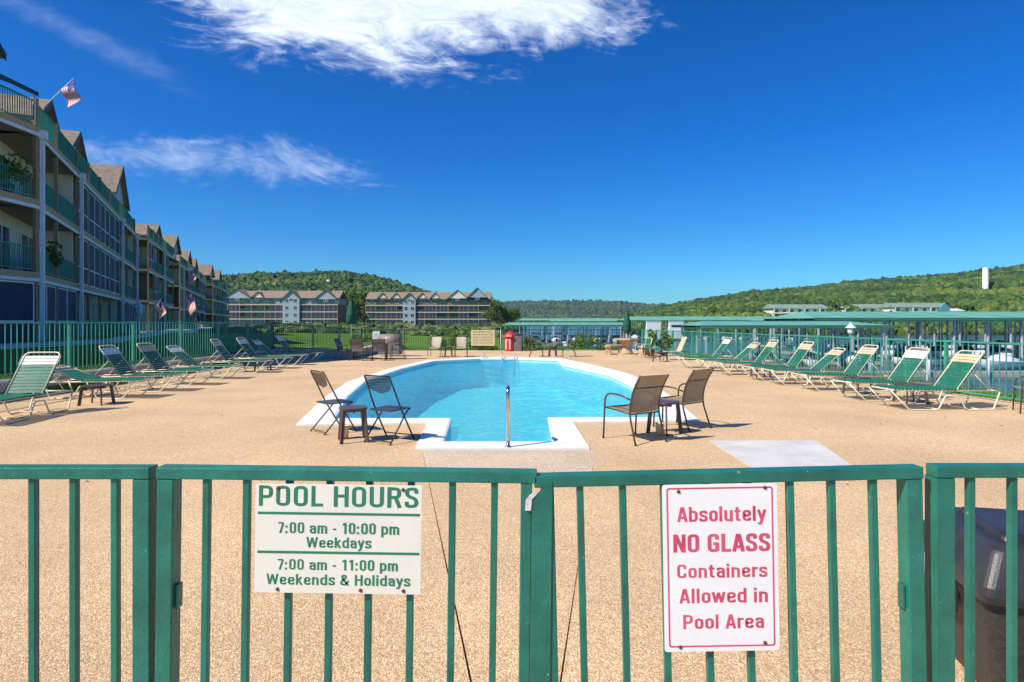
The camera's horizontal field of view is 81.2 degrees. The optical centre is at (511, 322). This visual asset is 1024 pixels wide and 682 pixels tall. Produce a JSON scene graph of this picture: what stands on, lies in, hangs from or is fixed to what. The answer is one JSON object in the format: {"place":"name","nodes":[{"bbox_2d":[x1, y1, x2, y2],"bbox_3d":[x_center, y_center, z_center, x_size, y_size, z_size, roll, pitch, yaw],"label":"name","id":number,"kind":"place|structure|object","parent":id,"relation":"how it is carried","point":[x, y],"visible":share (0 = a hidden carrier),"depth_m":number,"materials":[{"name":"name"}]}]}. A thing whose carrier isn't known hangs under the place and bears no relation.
{"place":"outdoors","nodes":[
{"label":"outdoors","id":0,"kind":"place"},
{"bbox_2d":[0,327,212,348],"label":"footpath","id":1,"kind":"structure","parent":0,"point":[62,342],"depth_m":22.75,"materials":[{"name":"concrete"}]},
{"bbox_2d":[0,325,1022,402],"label":"lawn","id":2,"kind":"structure","parent":0,"point":[292,343],"depth_m":26.04,"materials":[{"name":"green plant"}]},
{"bbox_2d":[0,43,39,342],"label":"condominium","id":3,"kind":"structure","parent":2,"relation":"on","point":[19,301],"depth_m":23.26,"materials":[{"name":"beige"}]},
{"bbox_2d":[0,153,31,192],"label":"potted plant","id":4,"kind":"object","parent":3,"relation":"on","point":[23,171],"visible":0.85,"depth_m":22.88,"materials":[{"name":"green plant"}]},
{"bbox_2d":[0,74,38,122],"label":"railing","id":5,"kind":"object","parent":3,"relation":"attached to","point":[17,84],"visible":1,"depth_m":22.86,"materials":[{"name":"metal"}]},
{"bbox_2d":[42,78,81,108],"bbox_3d":[-18.276,-9.242,24.210,1.682,1.242,0.167,0,0,6],"label":"flag","id":6,"kind":"object","parent":3,"relation":"attached to","point":[71,95],"visible":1,"depth_m":24.17,"materials":[{"name":"fabric"}]},
{"bbox_2d":[0,93,139,340],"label":"condominium","id":7,"kind":"structure","parent":2,"relation":"on","point":[86,221],"depth_m":30.74,"materials":[{"name":"beige"}]},
{"bbox_2d":[0,223,9,268],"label":"window","id":8,"kind":"structure","parent":7,"relation":"in","point":[4,229],"depth_m":25.22,"materials":[{"name":"white glass"}]},
{"bbox_2d":[19,232,31,271],"bbox_3d":[-22.955,-3.060,28.326,0.070,2.100,2.400,0,0,-26],"label":"window","id":9,"kind":"structure","parent":7,"relation":"in","point":[24,239],"depth_m":27.95,"materials":[{"name":"white glass"}]},
{"bbox_2d":[39,240,64,274],"bbox_3d":[-20.431,-2.851,26.362,1.216,1.502,1.217,0,0,0],"label":"potted plant","id":10,"kind":"object","parent":7,"relation":"on","point":[54,255],"visible":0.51,"depth_m":26.28,"materials":[{"name":"green plant"}]},
{"bbox_2d":[0,347,261,379],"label":"grass tufts","id":11,"kind":"object","parent":2,"relation":"on","point":[99,367],"visible":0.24,"depth_m":17.46,"materials":[{"name":"green plant"}]},
{"bbox_2d":[131,301,144,332],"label":"lamp post","id":12,"kind":"object","parent":2,"relation":"on","point":[138,307],"visible":0.91,"depth_m":47.82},
{"bbox_2d":[133,223,173,332],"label":"condominium","id":13,"kind":"structure","parent":2,"relation":"on","point":[155,255],"depth_m":61.23,"materials":[{"name":"beige"}]},
{"bbox_2d":[149,300,166,318],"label":"flag","id":14,"kind":"object","parent":13,"relation":"attached to","point":[160,308],"visible":1,"depth_m":56.55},
{"bbox_2d":[162,234,205,328],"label":"condominium","id":15,"kind":"structure","parent":2,"relation":"on","point":[184,263],"depth_m":85.90,"materials":[{"name":"beige"}]},
{"bbox_2d":[181,294,195,315],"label":"flag","id":16,"kind":"object","parent":15,"relation":"attached to","point":[189,301],"visible":1,"depth_m":80.46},
{"bbox_2d":[0,345,375,392],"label":"retaining wall","id":17,"kind":"structure","parent":2,"relation":"on","point":[329,354],"depth_m":21.00,"materials":[{"name":"concrete"}]},
{"bbox_2d":[0,321,272,375],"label":"iron fence","id":18,"kind":"object","parent":17,"relation":"on","point":[69,344],"visible":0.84,"depth_m":16.46,"materials":[{"name":"metal"}]},
{"bbox_2d":[198,264,228,326],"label":"condominium","id":19,"kind":"structure","parent":2,"relation":"on","point":[216,301],"depth_m":129.04,"materials":[{"name":"beige"}]},
{"bbox_2d":[227,289,346,324],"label":"condominium","id":20,"kind":"structure","parent":2,"relation":"on","point":[324,306],"depth_m":250.13,"materials":[{"name":"grey brick"}]},
{"bbox_2d":[273,322,361,348],"bbox_3d":[-9.382,0.790,29.765,0.169,1.620,7.607,0,0,16],"label":"iron fence","id":21,"kind":"object","parent":2,"relation":"on","point":[339,335],"visible":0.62,"depth_m":28.77,"materials":[{"name":"metal"}]},
{"bbox_2d":[346,299,356,338],"bbox_3d":[-7.750,0.035,28.800,0.480,2.370,0.480,0,0,0],"label":"patio umbrella","id":22,"kind":"object","parent":2,"relation":"on","point":[351,318],"visible":0.98,"depth_m":28.69,"materials":[{"name":"green fabric"}]},
{"bbox_2d":[199,322,509,336],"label":"embankment scrub","id":23,"kind":"object","parent":2,"relation":"on","point":[223,329],"visible":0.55,"depth_m":70.75,"materials":[{"name":"green plant"}]},
{"bbox_2d":[346,289,365,322],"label":"broadleaf tree","id":24,"kind":"object","parent":2,"relation":"on","point":[350,296],"visible":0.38,"depth_m":273.65,"materials":[{"name":"green plant"}]},
{"bbox_2d":[353,291,368,322],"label":"broadleaf tree","id":25,"kind":"object","parent":2,"relation":"on","point":[361,298],"visible":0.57,"depth_m":268.35,"materials":[{"name":"green plant"}]},
{"bbox_2d":[257,324,502,334],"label":"riprap rocks","id":26,"kind":"object","parent":2,"relation":"on","point":[413,325],"visible":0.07,"depth_m":80.06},
{"bbox_2d":[365,287,491,324],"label":"condominium","id":27,"kind":"structure","parent":2,"relation":"on","point":[446,308],"depth_m":262.10,"materials":[{"name":"grey brick"}]},
{"bbox_2d":[481,299,506,323],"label":"broadleaf tree","id":28,"kind":"object","parent":2,"relation":"on","point":[495,311],"visible":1,"depth_m":258.18,"materials":[{"name":"green plant"}]},
{"bbox_2d":[499,306,517,322],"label":"broadleaf tree","id":29,"kind":"object","parent":2,"relation":"on","point":[509,315],"visible":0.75,"depth_m":263.97,"materials":[{"name":"green plant"}]},
{"bbox_2d":[569,332,599,347],"bbox_3d":[4.308,1.213,36.168,1.775,1.288,2.108,0,0,33],"label":"shrub","id":30,"kind":"object","parent":2,"relation":"on","point":[579,343],"visible":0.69,"depth_m":36.00,"materials":[{"name":"green plant"}]},
{"bbox_2d":[677,353,1023,402],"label":"grass verge","id":31,"kind":"object","parent":2,"relation":"on","point":[909,381],"depth_m":14.26,"materials":[{"name":"green plant"}]},
{"bbox_2d":[0,350,1023,681],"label":"pool deck","id":32,"kind":"structure","parent":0,"point":[236,418],"depth_m":4.92,"materials":[{"name":"concrete"}]},
{"bbox_2d":[0,352,72,423],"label":"sun lounger","id":33,"kind":"object","parent":32,"relation":"on","point":[27,370],"visible":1,"depth_m":10.39,"materials":[{"name":"green plastic"}]},
{"bbox_2d":[0,464,157,681],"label":"iron fence","id":34,"kind":"object","parent":32,"relation":"on","point":[144,509],"visible":0.94,"depth_m":1.73,"materials":[{"name":"metal"}]},
{"bbox_2d":[155,464,551,681],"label":"gate","id":35,"kind":"structure","parent":34,"relation":"attached to","point":[535,586],"depth_m":1.73,"materials":[{"name":"metal"}]},
{"bbox_2d":[254,483,421,594],"bbox_3d":[-0.500,0.623,1.716,0.478,0.313,0.005,1,0,0],"label":"sign","id":36,"kind":"object","parent":35,"relation":"attached to","point":[337,538],"visible":1,"depth_m":1.72,"materials":[{"name":"white"}]},
{"bbox_2d":[77,384,114,405],"bbox_3d":[-8.100,1.412,11.650,0.461,0.384,0.461,0,0,-5],"label":"side table","id":37,"kind":"object","parent":32,"relation":"on","point":[95,386],"visible":1,"depth_m":11.52,"materials":[{"name":"brown plastic"}]},
{"bbox_2d":[43,365,157,398],"bbox_3d":[-8.767,1.261,12.751,2.051,0.670,0.677,0,0,2],"label":"sun lounger","id":38,"kind":"object","parent":32,"relation":"on","point":[80,376],"visible":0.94,"depth_m":12.71,"materials":[{"name":"green plastic"}]},
{"bbox_2d":[86,345,189,391],"bbox_3d":[-8.721,1.062,13.950,2.019,1.070,0.677,0,0,-2],"label":"sun lounger","id":39,"kind":"object","parent":32,"relation":"on","point":[126,365],"visible":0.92,"depth_m":13.88,"materials":[{"name":"green plastic"}]},
{"bbox_2d":[126,342,215,385],"bbox_3d":[-8.751,1.062,15.350,2.019,1.070,0.677,0,0,3],"label":"sun lounger","id":40,"kind":"object","parent":32,"relation":"on","point":[158,358],"visible":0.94,"depth_m":15.35,"materials":[{"name":"green plastic"}]},
{"bbox_2d":[162,345,242,379],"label":"sun lounger","id":41,"kind":"object","parent":32,"relation":"on","point":[178,349],"visible":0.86,"depth_m":16.85,"materials":[{"name":"green plastic"}]},
{"bbox_2d":[201,339,273,372],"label":"sun lounger","id":42,"kind":"object","parent":32,"relation":"on","point":[224,352],"visible":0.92,"depth_m":18.93,"materials":[{"name":"green plastic"}]},
{"bbox_2d":[228,337,292,368],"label":"sun lounger","id":43,"kind":"object","parent":32,"relation":"on","point":[244,341],"visible":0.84,"depth_m":20.67,"materials":[{"name":"fabric"}]},
{"bbox_2d":[249,340,307,365],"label":"sun lounger","id":44,"kind":"object","parent":32,"relation":"on","point":[263,347],"visible":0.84,"depth_m":22.30,"materials":[{"name":"green plastic"}]},
{"bbox_2d":[268,335,323,361],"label":"sun lounger","id":45,"kind":"object","parent":32,"relation":"on","point":[285,346],"visible":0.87,"depth_m":24.07,"materials":[{"name":"fabric"}]},
{"bbox_2d":[310,370,356,434],"bbox_3d":[-2.628,1.151,8.773,0.521,0.912,0.493,0,0,-44],"label":"folding chair","id":46,"kind":"object","parent":32,"relation":"on","point":[321,381],"visible":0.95,"depth_m":8.68,"materials":[{"name":"black metal"}]},
{"bbox_2d":[338,405,368,443],"bbox_3d":[-2.140,1.372,8.050,0.381,0.463,0.381,0,0,-20],"label":"side table","id":47,"kind":"object","parent":32,"relation":"on","point":[344,409],"visible":1,"depth_m":7.95,"materials":[{"name":"brown plastic"}]},
{"bbox_2d":[350,339,366,359],"bbox_3d":[-6.400,1.144,24.845,0.612,0.921,0.722,0,0,0],"label":"patio chair","id":48,"kind":"object","parent":32,"relation":"on","point":[356,345],"visible":1,"depth_m":24.64,"materials":[{"name":"fabric"}]},
{"bbox_2d":[371,339,386,360],"bbox_3d":[-5.542,1.144,24.896,0.612,0.921,0.722,0,0,-8],"label":"patio chair","id":49,"kind":"object","parent":32,"relation":"on","point":[378,345],"visible":0.99,"depth_m":24.69,"materials":[{"name":"fabric"}]},
{"bbox_2d":[364,375,414,445],"bbox_3d":[-1.665,1.151,8.070,0.493,0.912,0.521,0,0,27],"label":"folding chair","id":50,"kind":"object","parent":32,"relation":"on","point":[389,408],"visible":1,"depth_m":7.94,"materials":[{"name":"metal"}]},
{"bbox_2d":[378,334,406,354],"bbox_3d":[-5.750,1.040,28.200,1.620,0.960,0.600,0,0,5],"label":"gas grill","id":51,"kind":"object","parent":32,"relation":"on","point":[392,339],"visible":0.7,"depth_m":27.92,"materials":[{"name":"metal"}]},
{"bbox_2d":[427,337,441,356],"bbox_3d":[-3.546,1.144,27.655,0.612,0.921,0.722,0,0,4],"label":"patio chair","id":52,"kind":"object","parent":32,"relation":"on","point":[436,342],"visible":1,"depth_m":27.85,"materials":[{"name":"brown metal"}]},
{"bbox_2d":[454,337,467,356],"bbox_3d":[-2.354,1.144,27.655,0.612,0.921,0.722,0,0,-4],"label":"patio chair","id":53,"kind":"object","parent":32,"relation":"on","point":[461,343],"visible":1,"depth_m":27.84,"materials":[{"name":"brown metal"}]},
{"bbox_2d":[296,357,698,449],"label":"swimming pool","id":54,"kind":"structure","parent":32,"relation":"in","point":[456,403],"depth_m":18.97,"materials":[{"name":"liquid"}]},
{"bbox_2d":[504,386,511,447],"bbox_3d":[-0.050,1.409,7.980,0.090,1.195,0.929,0,0,0],"label":"handrail","id":55,"kind":"object","parent":54,"relation":"on","point":[507,417],"visible":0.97,"depth_m":7.54,"materials":[{"name":"metal"}]},
{"bbox_2d":[364,329,640,350],"bbox_3d":[-0.521,0.995,33.800,15.620,1.210,0.062,0,0,0],"label":"iron fence","id":56,"kind":"object","parent":32,"relation":"on","point":[483,348],"visible":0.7,"depth_m":33.79,"materials":[{"name":"metal"}]},
{"bbox_2d":[471,330,494,345],"bbox_3d":[-1.640,0.875,33.688,1.320,0.890,0.024,0,0,0],"label":"rules board","id":57,"kind":"object","parent":56,"relation":"attached to","point":[482,337],"visible":1,"depth_m":33.68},
{"bbox_2d":[504,331,514,350],"bbox_3d":[-0.120,1.045,33.197,0.680,1.110,0.685,0,0,0],"label":"litter bin","id":58,"kind":"object","parent":32,"relation":"on","point":[509,336],"visible":0.99,"depth_m":32.97,"materials":[{"name":"red paint"}]},
{"bbox_2d":[513,333,522,350],"bbox_3d":[0.330,1.110,33.250,0.560,0.980,0.560,0,0,0],"label":"litter bin","id":59,"kind":"object","parent":32,"relation":"on","point":[518,338],"visible":0.87,"depth_m":33.01,"materials":[{"name":"grey plastic"}]},
{"bbox_2d":[614,338,639,354],"bbox_3d":[5.750,1.205,29.900,1.220,0.790,1.220,0,0,-22],"label":"stone table","id":60,"kind":"object","parent":32,"relation":"on","point":[626,343],"visible":0.98,"depth_m":29.66,"materials":[{"name":"stone"}]},
{"bbox_2d":[623,309,630,337],"bbox_3d":[5.750,0.465,29.900,0.407,2.270,0.407,0,0,0],"label":"patio umbrella","id":61,"kind":"object","parent":32,"relation":"on","point":[626,325],"visible":0.97,"depth_m":29.81,"materials":[{"name":"green fabric"}]},
{"bbox_2d":[602,374,668,445],"bbox_3d":[1.688,1.144,8.103,0.612,0.921,0.721,0,0,-30],"label":"patio chair","id":62,"kind":"object","parent":32,"relation":"on","point":[646,394],"visible":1,"depth_m":7.92,"materials":[{"name":"fabric"}]},
{"bbox_2d":[644,329,656,355],"bbox_3d":[6.556,0.941,28.202,0.667,1.318,0.558,0,0,0],"label":"potted plant","id":63,"kind":"object","parent":32,"relation":"on","point":[650,335],"visible":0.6,"depth_m":28.12,"materials":[{"name":"green plant"}]},
{"bbox_2d":[646,399,682,435],"bbox_3d":[2.200,1.372,8.620,0.381,0.463,0.381,0,0,-38],"label":"side table","id":64,"kind":"object","parent":32,"relation":"on","point":[666,403],"visible":0.71,"depth_m":8.59,"materials":[{"name":"brown plastic"}]},
{"bbox_2d":[656,331,673,355],"bbox_3d":[7.270,1.003,28.403,0.874,1.194,0.603,0,0,0],"label":"potted plant","id":65,"kind":"object","parent":32,"relation":"on","point":[668,341],"visible":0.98,"depth_m":28.34,"materials":[{"name":"green plant"}]},
{"bbox_2d":[653,368,713,431],"bbox_3d":[2.614,1.144,9.077,0.612,0.921,0.722,0,0,-38],"label":"patio chair","id":66,"kind":"object","parent":32,"relation":"on","point":[694,387],"visible":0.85,"depth_m":8.91,"materials":[{"name":"fabric"}]},
{"bbox_2d":[677,337,739,368],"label":"sun lounger","id":67,"kind":"object","parent":32,"relation":"on","point":[724,345],"visible":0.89,"depth_m":20.75,"materials":[{"name":"green plastic"}]},
{"bbox_2d":[696,342,764,371],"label":"sun lounger","id":68,"kind":"object","parent":32,"relation":"on","point":[748,351],"visible":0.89,"depth_m":19.35,"materials":[{"name":"green plastic"}]},
{"bbox_2d":[713,340,785,375],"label":"sun lounger","id":69,"kind":"object","parent":32,"relation":"on","point":[760,356],"visible":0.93,"depth_m":17.98,"materials":[{"name":"green plastic"}]},
{"bbox_2d":[742,341,824,380],"bbox_3d":[7.451,1.062,16.450,2.019,1.070,0.677,0,0,-2],"label":"sun lounger","id":70,"kind":"object","parent":32,"relation":"on","point":[799,352],"visible":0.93,"depth_m":16.44,"materials":[{"name":"green plastic"}]},
{"bbox_2d":[761,347,851,385],"bbox_3d":[7.551,1.127,15.350,2.019,0.940,0.677,0,0,2],"label":"sun lounger","id":71,"kind":"object","parent":32,"relation":"on","point":[827,357],"visible":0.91,"depth_m":15.29,"materials":[{"name":"green plastic"}]},
{"bbox_2d":[641,329,1023,400],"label":"iron fence","id":72,"kind":"object","parent":32,"relation":"on","point":[742,344],"visible":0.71,"depth_m":16.10,"materials":[{"name":"metal"}]},
{"bbox_2d":[791,344,890,391],"bbox_3d":[7.721,1.062,14.050,2.019,1.070,0.677,0,0,0],"label":"sun lounger","id":73,"kind":"object","parent":32,"relation":"on","point":[856,358],"visible":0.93,"depth_m":14.04,"materials":[{"name":"green plastic"}]},
{"bbox_2d":[842,376,873,394],"bbox_3d":[7.700,1.412,13.300,0.461,0.384,0.461,0,0,-12],"label":"side table","id":74,"kind":"object","parent":32,"relation":"on","point":[851,377],"visible":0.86,"depth_m":13.21,"materials":[{"name":"brown plastic"}]},
{"bbox_2d":[830,347,942,400],"bbox_3d":[7.801,1.062,12.450,2.019,1.070,0.677,0,0,-3],"label":"sun lounger","id":75,"kind":"object","parent":32,"relation":"on","point":[908,353],"visible":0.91,"depth_m":12.42,"materials":[{"name":"green plastic"}]},
{"bbox_2d":[892,383,928,403],"bbox_3d":[7.900,1.412,11.850,0.461,0.384,0.461,0,0,0],"label":"side table","id":76,"kind":"object","parent":32,"relation":"on","point":[925,395],"visible":0.67,"depth_m":11.70,"materials":[{"name":"brown plastic"}]},
{"bbox_2d":[868,350,1000,409],"bbox_3d":[7.851,1.062,11.150,2.019,1.070,0.677,0,0,-1],"label":"sun lounger","id":77,"kind":"object","parent":32,"relation":"on","point":[960,361],"visible":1,"depth_m":11.10,"materials":[{"name":"green plastic"}]},
{"bbox_2d":[923,507,1023,681],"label":"waste bin","id":78,"kind":"object","parent":32,"relation":"on","point":[990,594],"visible":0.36,"depth_m":2.47,"materials":[{"name":"black plastic"}]},
{"bbox_2d":[925,463,1023,681],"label":"iron fence","id":79,"kind":"object","parent":32,"relation":"on","point":[940,556],"visible":0.99,"depth_m":1.73,"materials":[{"name":"metal"}]},
{"bbox_2d":[534,464,926,681],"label":"gate","id":80,"kind":"structure","parent":79,"relation":"attached to","point":[911,574],"depth_m":1.73,"materials":[{"name":"metal"}]},
{"bbox_2d":[662,483,779,651],"bbox_3d":[0.600,0.706,1.716,0.330,0.480,0.005,-1,0,0],"label":"sign","id":81,"kind":"object","parent":80,"relation":"attached to","point":[720,567],"visible":1,"depth_m":1.72,"materials":[{"name":"white"}]},
{"bbox_2d":[1012,376,1023,413],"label":"patio chair","id":82,"kind":"object","parent":32,"relation":"on","point":[1019,387],"visible":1,"depth_m":10.75,"materials":[{"name":"brown metal"}]},
{"bbox_2d":[0,0,1023,303],"label":"sky","id":83,"kind":"structure","parent":0,"point":[642,151],"materials":[{"name":"blue"}]},
{"bbox_2d":[511,326,1023,396],"bbox_3d":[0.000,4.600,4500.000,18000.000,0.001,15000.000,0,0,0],"label":"lake water","id":84,"kind":"structure","parent":0,"point":[995,337],"depth_m":135.54,"materials":[{"name":"liquid"}]},
{"bbox_2d":[517,318,564,333],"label":"dock","id":85,"kind":"object","parent":84,"relation":"on","point":[536,319],"visible":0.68,"depth_m":233.71,"materials":[{"name":"green metal"}]},
{"bbox_2d":[503,322,634,342],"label":"dock","id":86,"kind":"object","parent":84,"relation":"on","point":[567,324],"visible":0.7,"depth_m":137.28,"materials":[{"name":"green metal"}]},
{"bbox_2d":[549,318,624,336],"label":"dock","id":87,"kind":"object","parent":84,"relation":"on","point":[584,320],"visible":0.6,"depth_m":185.01,"materials":[{"name":"green metal"}]},
{"bbox_2d":[616,316,805,340],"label":"dock","id":88,"kind":"object","parent":84,"relation":"on","point":[689,318],"visible":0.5,"depth_m":152.15,"materials":[{"name":"green metal"}]},
{"bbox_2d":[645,321,660,338],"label":"boathouse","id":89,"kind":"object","parent":88,"relation":"on","point":[654,325],"visible":0.59,"depth_m":148.10,"materials":[{"name":"white"}]},
{"bbox_2d":[667,321,682,338],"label":"boathouse","id":90,"kind":"object","parent":88,"relation":"on","point":[669,327],"visible":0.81,"depth_m":148.10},
{"bbox_2d":[671,321,897,365],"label":"dock","id":91,"kind":"object","parent":84,"relation":"on","point":[821,325],"visible":0.58,"depth_m":63.33,"materials":[{"name":"green metal"}]},
{"bbox_2d":[831,351,870,366],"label":"motor boat","id":92,"kind":"object","parent":84,"relation":"on","point":[845,357],"visible":0.2,"depth_m":63.92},
{"bbox_2d":[748,319,1023,348],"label":"dock","id":93,"kind":"object","parent":84,"relation":"on","point":[960,331],"visible":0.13,"depth_m":106.21,"materials":[{"name":"green metal"}]},
{"bbox_2d":[764,312,1023,357],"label":"dock","id":94,"kind":"object","parent":84,"relation":"on","point":[919,317],"visible":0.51,"depth_m":78.96,"materials":[{"name":"green metal"}]},
{"bbox_2d":[810,359,1023,376],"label":"floating dock","id":95,"kind":"object","parent":84,"relation":"on","point":[996,373],"visible":0.28,"depth_m":50.20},
{"bbox_2d":[892,355,943,365],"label":"motor boat","id":96,"kind":"object","parent":84,"relation":"on","point":[923,362],"visible":0.41,"depth_m":62.84,"materials":[{"name":"plastic"}]},
{"bbox_2d":[949,346,984,357],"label":"motor boat","id":97,"kind":"object","parent":84,"relation":"on","point":[970,348],"visible":0.3,"depth_m":77.96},
{"bbox_2d":[976,346,1018,357],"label":"motor boat","id":98,"kind":"object","parent":84,"relation":"on","point":[1002,351],"visible":0.44,"depth_m":77.19,"materials":[{"name":"plastic"}]},
{"bbox_2d":[978,354,1023,368],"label":"motor boat","id":99,"kind":"object","parent":84,"relation":"on","point":[1002,362],"visible":0.6,"depth_m":58.69,"materials":[{"name":"plastic"}]},
{"bbox_3d":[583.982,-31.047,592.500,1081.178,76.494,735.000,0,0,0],"label":"right hill","id":100,"kind":"structure","parent":0,"visible":0},
{"bbox_2d":[762,304,827,315],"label":"lodge","id":101,"kind":"structure","parent":100,"relation":"on","point":[778,309],"depth_m":285.24,"materials":[{"name":"beige"}]},
{"bbox_2d":[622,264,1023,334],"bbox_3d":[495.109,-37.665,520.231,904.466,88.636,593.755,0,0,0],"label":"hill trees","id":102,"kind":"object","parent":100,"relation":"on","point":[1004,292],"visible":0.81,"depth_m":359.93,"materials":[{"name":"plant"}]},
{"bbox_2d":[826,299,861,311],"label":"broadleaf tree","id":103,"kind":"object","parent":100,"relation":"on","point":[841,302],"visible":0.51,"depth_m":290.48,"materials":[{"name":"green plant"}]},
{"bbox_2d":[833,304,881,311],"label":"lodge","id":104,"kind":"structure","parent":100,"relation":"on","point":[869,307],"depth_m":289.18,"materials":[{"name":"beige"}]},
{"bbox_2d":[877,303,949,311],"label":"lodge","id":105,"kind":"structure","parent":100,"relation":"on","point":[913,307],"depth_m":270.00,"materials":[{"name":"beige"}]},
{"bbox_2d":[982,267,988,289],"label":"water tower","id":106,"kind":"structure","parent":100,"relation":"on","point":[985,283],"depth_m":398.78,"materials":[{"name":"metal"}]},
{"bbox_3d":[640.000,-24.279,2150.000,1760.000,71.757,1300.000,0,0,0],"label":"far hill","id":107,"kind":"structure","parent":0,"visible":0},
{"bbox_2d":[500,299,667,321],"bbox_3d":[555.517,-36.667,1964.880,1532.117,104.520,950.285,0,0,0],"label":"hill trees","id":108,"kind":"object","parent":107,"relation":"on","point":[582,308],"visible":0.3,"depth_m":1846.04,"materials":[{"name":"green plant"}]},
{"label":"left hill","id":109,"kind":"structure","parent":0,"visible":0},
{"bbox_2d":[220,268,522,330],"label":"hill trees","id":110,"kind":"object","parent":109,"relation":"on","point":[345,281],"visible":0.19,"depth_m":444.34,"materials":[{"name":"plant"}]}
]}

